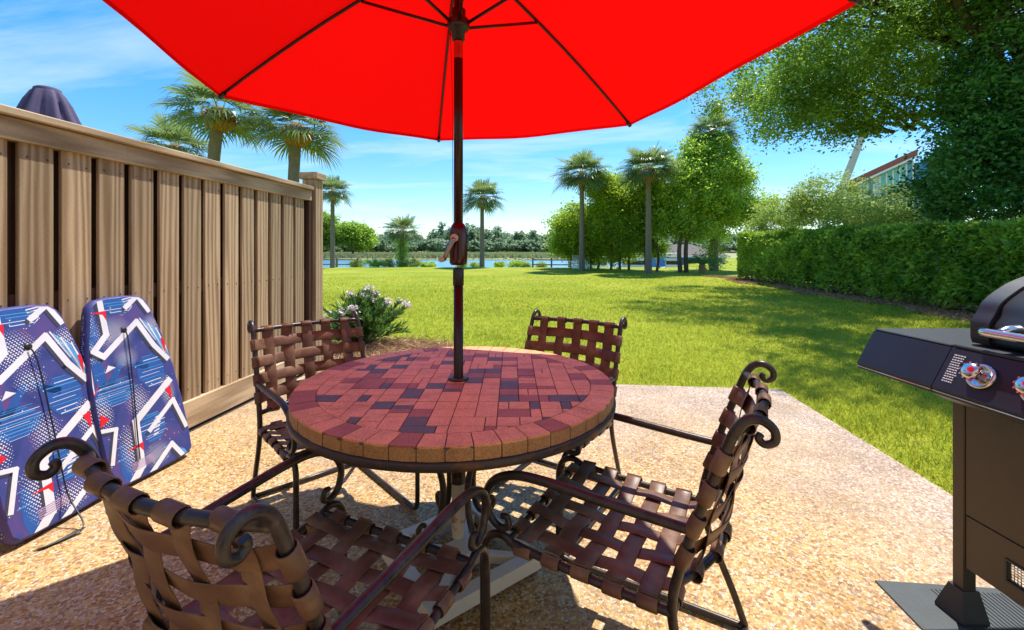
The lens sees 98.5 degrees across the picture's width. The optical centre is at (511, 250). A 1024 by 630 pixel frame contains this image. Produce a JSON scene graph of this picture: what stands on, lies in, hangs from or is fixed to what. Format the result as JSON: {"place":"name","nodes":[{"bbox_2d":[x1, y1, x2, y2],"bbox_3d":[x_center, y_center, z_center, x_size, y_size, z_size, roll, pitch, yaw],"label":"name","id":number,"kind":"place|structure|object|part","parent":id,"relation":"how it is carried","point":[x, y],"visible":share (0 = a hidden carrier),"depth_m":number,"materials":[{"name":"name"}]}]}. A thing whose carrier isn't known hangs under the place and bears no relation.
{"place":"outdoors","nodes":[
{"label":"outdoors","id":0,"kind":"place"},
{"bbox_2d":[189,374,303,431],"bbox_3d":[-2.758,1.254,1.120,0.695,0.001,7.700,0,0,6],"label":"soil strip","id":1,"kind":"object","parent":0,"point":[220,415],"depth_m":3.39,"materials":[{"name":"brown soil"}]},
{"bbox_2d":[323,260,621,266],"bbox_3d":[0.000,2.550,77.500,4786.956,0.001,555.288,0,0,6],"label":"water","id":2,"kind":"structure","parent":0,"point":[488,263],"depth_m":93.04,"materials":[{"name":"blue liquid"}]},
{"bbox_2d":[592,261,627,266],"bbox_3d":[7.200,1.485,36.500,6.000,2.530,2.060,0,0,-17],"label":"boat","id":3,"kind":"object","parent":2,"relation":"on","point":[601,265],"visible":0.01,"depth_m":35.93,"materials":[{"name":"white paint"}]},
{"bbox_2d":[568,258,724,266],"bbox_3d":[13.200,2.100,40.740,16.240,2.900,1.720,0,0,0],"label":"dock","id":4,"kind":"object","parent":2,"relation":"in","point":[656,262],"visible":0.05,"depth_m":39.91,"materials":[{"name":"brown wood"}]},
{"bbox_2d":[618,258,682,266],"bbox_3d":[10.800,1.485,37.500,7.000,2.530,2.400,0,0,11],"label":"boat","id":5,"kind":"object","parent":2,"relation":"on","point":[636,264],"visible":0.01,"depth_m":36.86,"materials":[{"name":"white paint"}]},
{"bbox_3d":[10.320,1.025,37.597,1.820,0.350,1.442,0,0,11],"label":"cabin window","id":6,"kind":"part","parent":5,"relation":"part of","materials":[{"name":"black glass"}]},
{"bbox_2d":[0,0,1022,237],"label":"sky","id":7,"kind":"structure","parent":0,"point":[110,73],"materials":[{"name":"blue"}]},
{"bbox_2d":[0,375,1023,629],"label":"patio","id":8,"kind":"structure","parent":0,"point":[830,521],"depth_m":1.98,"materials":[{"name":"beige concrete"}]},
{"bbox_2d":[0,305,101,550],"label":"bodyboard","id":9,"kind":"object","parent":8,"relation":"on","point":[44,397],"visible":0.88,"depth_m":2.03,"materials":[{"name":"blue plastic"}]},
{"bbox_2d":[80,296,191,486],"bbox_3d":[-2.128,0.750,2.491,0.073,1.012,0.493,-15,-2,8],"label":"bodyboard","id":10,"kind":"object","parent":8,"relation":"on","point":[138,414],"visible":0.99,"depth_m":2.45,"materials":[{"name":"blue plastic"}]},
{"bbox_2d":[25,437,489,629],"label":"patio chair","id":11,"kind":"object","parent":8,"relation":"on","point":[302,597],"visible":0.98,"depth_m":0.81,"materials":[{"name":"brown metal"}]},
{"bbox_2d":[247,310,419,529],"bbox_3d":[-0.899,0.800,2.180,0.588,0.891,0.767,0,0,-43],"label":"patio chair","id":12,"kind":"object","parent":8,"relation":"on","point":[272,391],"visible":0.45,"depth_m":2.27,"materials":[{"name":"brown metal"}]},
{"bbox_2d":[286,346,615,534],"bbox_3d":[-0.220,0.824,1.810,1.260,0.610,1.260,0,0,0],"label":"round table","id":13,"kind":"object","parent":8,"relation":"on","point":[424,410],"visible":0.91,"depth_m":1.49,"materials":[{"name":"stone"}]},
{"bbox_2d":[382,483,541,628],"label":"umbrella base","id":14,"kind":"object","parent":8,"relation":"on","point":[511,569],"visible":0.34,"depth_m":1.66,"materials":[{"name":"white paint"}]},
{"bbox_2d":[102,0,863,377],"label":"patio umbrella","id":15,"kind":"object","parent":14,"relation":"in","point":[456,72],"visible":1,"depth_m":2.11,"materials":[{"name":"red fabric"}]},
{"bbox_2d":[471,309,627,554],"bbox_3d":[0.182,0.800,2.228,0.588,0.891,0.767,0,0,34],"label":"patio chair","id":16,"kind":"object","parent":8,"relation":"on","point":[591,352],"visible":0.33,"depth_m":2.43,"materials":[{"name":"brown metal"}]},
{"bbox_2d":[480,360,780,629],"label":"patio chair","id":17,"kind":"object","parent":8,"relation":"on","point":[653,580],"visible":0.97,"depth_m":1.25,"materials":[{"name":"brown metal"}]},
{"bbox_2d":[875,580,1023,629],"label":"grill mat","id":18,"kind":"object","parent":8,"relation":"on","point":[919,607],"visible":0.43,"depth_m":1.54,"materials":[{"name":"rubber"}]},
{"bbox_2d":[857,276,1023,626],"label":"gas grill","id":19,"kind":"object","parent":18,"relation":"on","point":[974,372],"visible":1,"depth_m":1.43,"materials":[{"name":"black metal"}]},
{"bbox_2d":[966,406,1023,546],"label":"door","id":20,"kind":"structure","parent":19,"relation":"in","point":[994,444],"depth_m":1.39,"materials":[{"name":"brown metal"}]},
{"bbox_2d":[189,250,970,495],"bbox_3d":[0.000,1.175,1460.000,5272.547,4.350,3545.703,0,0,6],"label":"lawn","id":21,"kind":"structure","parent":0,"point":[413,272],"depth_m":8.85,"materials":[{"name":"green plant"}]},
{"bbox_2d":[16,85,81,124],"bbox_3d":[-3.372,0.035,3.189,0.618,2.430,0.605,0,0,6],"label":"folded umbrella","id":22,"kind":"object","parent":21,"relation":"on","point":[49,101],"visible":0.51,"depth_m":3.12,"materials":[{"name":"purple fabric"}]},
{"bbox_2d":[0,104,325,427],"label":"wooden fence","id":23,"kind":"object","parent":21,"relation":"on","point":[206,259],"visible":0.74,"depth_m":2.94,"materials":[{"name":"brown wood"}]},
{"bbox_2d":[120,108,220,158],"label":"palm tree","id":24,"kind":"object","parent":21,"relation":"on","point":[155,132],"visible":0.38,"depth_m":13.58,"materials":[{"name":"green plant"}]},
{"bbox_2d":[147,64,278,161],"bbox_3d":[-7.878,-1.792,12.026,3.036,6.287,3.129,0,0,40],"label":"palm tree","id":25,"kind":"object","parent":21,"relation":"on","point":[216,120],"visible":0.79,"depth_m":11.67,"materials":[{"name":"green plant"}]},
{"bbox_2d":[232,105,351,182],"bbox_3d":[-5.939,-1.635,12.144,2.919,5.970,2.891,0,0,6],"label":"palm tree","id":26,"kind":"object","parent":21,"relation":"on","point":[295,137],"visible":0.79,"depth_m":11.94,"materials":[{"name":"green plant"}]},
{"bbox_2d":[323,209,346,249],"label":"shore tree","id":27,"kind":"object","parent":21,"relation":"on","point":[326,227],"visible":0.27,"depth_m":147.14,"materials":[{"name":"green plant"}]},
{"bbox_2d":[323,174,354,267],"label":"palm tree","id":28,"kind":"object","parent":21,"relation":"on","point":[333,195],"visible":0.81,"depth_m":29.85,"materials":[{"name":"green plant"}]},
{"bbox_2d":[323,258,358,266],"bbox_3d":[-12.350,1.020,31.100,3.042,1.020,0.135,0,0,-4],"label":"rail fence","id":29,"kind":"object","parent":21,"relation":"on","point":[337,259],"visible":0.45,"depth_m":31.08,"materials":[{"name":"grey wood"}]},
{"bbox_2d":[328,220,380,253],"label":"shore tree","id":30,"kind":"object","parent":21,"relation":"on","point":[352,235],"visible":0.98,"depth_m":147.20,"materials":[{"name":"green plant"}]},
{"bbox_2d":[344,257,367,266],"bbox_3d":[-11.020,0.993,31.380,1.538,1.058,1.478,0,0,-42],"label":"bank shrub","id":31,"kind":"object","parent":21,"relation":"on","point":[360,263],"visible":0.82,"depth_m":31.29,"materials":[{"name":"green plant"}]},
{"bbox_2d":[364,257,385,266],"bbox_3d":[-9.750,0.939,31.437,1.439,0.934,1.442,0,0,39],"label":"bank shrub","id":32,"kind":"object","parent":21,"relation":"on","point":[374,262],"visible":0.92,"depth_m":31.31,"materials":[{"name":"green plant"}]},
{"bbox_2d":[303,333,453,375],"bbox_3d":[-1.643,1.210,5.255,2.307,0.352,2.013,0,0,6],"label":"pine straw","id":33,"kind":"object","parent":21,"relation":"on","point":[388,342],"visible":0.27,"depth_m":5.59,"materials":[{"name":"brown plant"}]},
{"bbox_2d":[323,284,411,343],"bbox_3d":[-1.903,0.849,5.710,1.250,0.811,1.238,0,0,6],"label":"flowering shrub","id":34,"kind":"object","parent":33,"relation":"on","point":[369,307],"visible":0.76,"depth_m":5.63,"materials":[{"name":"green plant"}]},
{"bbox_2d":[378,257,394,266],"bbox_3d":[-8.942,0.928,31.553,1.507,0.986,1.359,0,0,6],"label":"bank shrub","id":35,"kind":"object","parent":21,"relation":"on","point":[389,262],"visible":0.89,"depth_m":31.37,"materials":[{"name":"green plant"}]},
{"bbox_2d":[377,215,424,266],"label":"palm tree","id":36,"kind":"object","parent":21,"relation":"on","point":[401,235],"visible":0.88,"depth_m":32.10,"materials":[{"name":"green plant"}]},
{"bbox_2d":[393,259,410,266],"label":"bank shrub","id":37,"kind":"object","parent":21,"relation":"on","point":[401,263],"visible":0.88,"depth_m":31.05,"materials":[{"name":"green plant"}]},
{"bbox_2d":[408,258,422,266],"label":"bank shrub","id":38,"kind":"object","parent":21,"relation":"on","point":[415,262],"visible":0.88,"depth_m":31.36,"materials":[{"name":"green plant"}]},
{"bbox_2d":[420,261,437,266],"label":"bank shrub","id":39,"kind":"object","parent":21,"relation":"on","point":[427,264],"visible":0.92,"depth_m":31.38,"materials":[{"name":"green plant"}]},
{"bbox_2d":[453,261,468,266],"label":"bank shrub","id":40,"kind":"object","parent":21,"relation":"on","point":[462,265],"visible":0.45,"depth_m":31.48,"materials":[{"name":"green plant"}]},
{"bbox_2d":[469,261,479,266],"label":"bank shrub","id":41,"kind":"object","parent":21,"relation":"on","point":[473,264],"visible":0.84,"depth_m":31.53,"materials":[{"name":"green plant"}]},
{"bbox_2d":[323,252,643,258],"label":"marsh grass","id":42,"kind":"structure","parent":21,"relation":"on","point":[428,255],"depth_m":119.11,"materials":[{"name":"green plant"}]},
{"bbox_2d":[463,178,507,266],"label":"palm tree","id":43,"kind":"object","parent":21,"relation":"on","point":[481,189],"visible":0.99,"depth_m":30.66,"materials":[{"name":"green plant"}]},
{"bbox_2d":[493,261,506,266],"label":"bank shrub","id":44,"kind":"object","parent":21,"relation":"on","point":[500,264],"visible":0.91,"depth_m":31.29,"materials":[{"name":"green plant"}]},
{"bbox_2d":[507,259,521,266],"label":"bank shrub","id":45,"kind":"object","parent":21,"relation":"on","point":[513,263],"visible":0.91,"depth_m":31.40,"materials":[{"name":"green plant"}]},
{"bbox_2d":[519,261,531,266],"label":"bank shrub","id":46,"kind":"object","parent":21,"relation":"on","point":[525,264],"visible":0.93,"depth_m":31.34,"materials":[{"name":"green plant"}]},
{"bbox_2d":[323,218,748,252],"bbox_3d":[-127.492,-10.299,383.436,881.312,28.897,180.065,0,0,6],"label":"wood","id":47,"kind":"object","parent":21,"relation":"on","point":[516,241],"visible":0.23,"depth_m":331.66,"materials":[{"name":"green plant"}]},
{"bbox_2d":[534,261,548,266],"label":"bank shrub","id":48,"kind":"object","parent":21,"relation":"on","point":[542,262],"visible":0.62,"depth_m":31.49,"materials":[{"name":"green plant"}]},
{"bbox_2d":[532,258,571,267],"bbox_3d":[2.725,1.020,30.400,2.811,1.020,0.138,0,0,17],"label":"rail fence","id":49,"kind":"object","parent":21,"relation":"on","point":[533,264],"visible":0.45,"depth_m":30.34,"materials":[{"name":"grey wood"}]},
{"bbox_2d":[540,197,614,268],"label":"broadleaf tree","id":50,"kind":"object","parent":21,"relation":"on","point":[564,225],"visible":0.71,"depth_m":27.92,"materials":[{"name":"green plant"}]},
{"bbox_2d":[546,148,612,270],"bbox_3d":[4.077,-2.364,26.274,4.082,7.429,4.196,0,0,6],"label":"palm tree","id":51,"kind":"object","parent":21,"relation":"on","point":[584,161],"visible":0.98,"depth_m":25.71,"materials":[{"name":"green plant"}]},
{"bbox_2d":[572,255,589,268],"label":"picket gate","id":52,"kind":"structure","parent":21,"relation":"on","point":[575,264],"depth_m":28.16,"materials":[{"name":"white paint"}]},
{"bbox_2d":[576,168,651,269],"bbox_3d":[6.413,-1.981,26.891,5.074,6.667,4.747,0,0,6],"label":"broadleaf tree","id":53,"kind":"object","parent":21,"relation":"on","point":[606,208],"visible":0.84,"depth_m":26.16,"materials":[{"name":"green plant"}]},
{"bbox_2d":[608,163,678,270],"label":"broadleaf tree","id":54,"kind":"object","parent":21,"relation":"on","point":[660,248],"visible":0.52,"depth_m":25.76,"materials":[{"name":"green plant"}]},
{"bbox_2d":[611,142,684,273],"bbox_3d":[7.309,-2.293,23.620,4.058,7.286,3.750,0,0,6],"label":"palm tree","id":55,"kind":"object","parent":21,"relation":"on","point":[647,174],"visible":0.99,"depth_m":23.41,"materials":[{"name":"green plant"}]},
{"bbox_2d":[665,253,676,266],"bbox_3d":[13.300,1.485,36.500,1.720,2.530,5.000,0,0,21],"label":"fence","id":56,"kind":"object","parent":21,"relation":"on","point":[670,262],"visible":0.15,"depth_m":35.59,"materials":[{"name":"white paint"}]},
{"bbox_3d":[13.173,1.025,36.174,1.030,0.350,1.300,0,0,21],"label":"cabin window","id":57,"kind":"part","parent":56,"relation":"part of","materials":[{"name":"black glass"}]},
{"bbox_2d":[652,244,728,266],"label":"blue building","id":58,"kind":"structure","parent":21,"relation":"on","point":[691,251],"depth_m":45.49,"materials":[{"name":"blue"}]},
{"bbox_2d":[633,123,762,272],"bbox_3d":[10.781,-3.013,25.245,7.540,8.746,4.773,0,0,-28],"label":"broadleaf tree","id":59,"kind":"object","parent":21,"relation":"on","point":[704,168],"visible":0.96,"depth_m":24.54,"materials":[{"name":"green plant"}]},
{"bbox_2d":[681,253,721,272],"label":"sago palm","id":60,"kind":"object","parent":21,"relation":"on","point":[702,266],"visible":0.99,"depth_m":23.85,"materials":[{"name":"green plant"}]},
{"bbox_2d":[683,110,744,271],"bbox_3d":[12.037,-3.449,26.244,3.515,9.794,3.437,0,0,38],"label":"palm tree","id":61,"kind":"object","parent":21,"relation":"on","point":[714,249],"visible":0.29,"depth_m":25.89,"materials":[{"name":"green plant"}]},
{"bbox_2d":[683,170,782,252],"bbox_3d":[13.057,-2.290,27.017,6.943,7.306,3.981,0,0,6],"label":"broadleaf tree","id":62,"kind":"object","parent":21,"relation":"on","point":[756,201],"visible":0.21,"depth_m":26.32,"materials":[{"name":"green plant"}]},
{"bbox_2d":[735,190,807,278],"bbox_3d":[11.567,-0.643,19.590,2.912,3.998,2.817,0,0,31],"label":"leafy shrub","id":63,"kind":"object","parent":21,"relation":"on","point":[768,216],"visible":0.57,"depth_m":19.39,"materials":[{"name":"green plant"}]},
{"bbox_2d":[771,166,874,228],"bbox_3d":[12.193,-0.998,17.240,3.851,4.701,2.771,0,0,6],"label":"leafy shrub","id":64,"kind":"object","parent":21,"relation":"on","point":[801,205],"visible":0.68,"depth_m":16.98,"materials":[{"name":"green plant"}]},
{"bbox_2d":[702,275,976,322],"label":"leaf litter","id":65,"kind":"object","parent":21,"relation":"on","point":[916,308],"visible":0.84,"depth_m":10.79,"materials":[{"name":"brown plant"}]},
{"bbox_2d":[736,215,1023,312],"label":"clipped hedge","id":66,"kind":"object","parent":65,"relation":"on","point":[973,262],"visible":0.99,"depth_m":10.07,"materials":[{"name":"green plant"}]},
{"bbox_2d":[683,0,1023,157],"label":"oak tree","id":67,"kind":"object","parent":21,"relation":"on","point":[829,98],"visible":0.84,"depth_m":12.86,"materials":[{"name":"green plant"}]},
{"bbox_2d":[808,176,916,228],"bbox_3d":[12.053,-0.602,15.173,3.751,3.908,2.540,0,0,6],"label":"leafy shrub","id":68,"kind":"object","parent":21,"relation":"on","point":[843,215],"visible":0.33,"depth_m":15.06,"materials":[{"name":"green plant"}]},
{"bbox_2d":[849,175,972,226],"bbox_3d":[12.231,-0.455,13.492,3.197,3.620,2.454,0,0,25],"label":"leafy shrub","id":69,"kind":"object","parent":21,"relation":"on","point":[886,218],"visible":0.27,"depth_m":13.52,"materials":[{"name":"green plant"}]},
{"bbox_2d":[879,0,1023,222],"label":"dark tree","id":70,"kind":"object","parent":21,"relation":"on","point":[985,149],"visible":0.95,"depth_m":10.74,"materials":[{"name":"green plant"}]},
{"bbox_2d":[832,108,964,221],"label":"beach house","id":71,"kind":"structure","parent":0,"point":[887,170],"depth_m":44.58,"materials":[{"name":"grey"}]}
]}

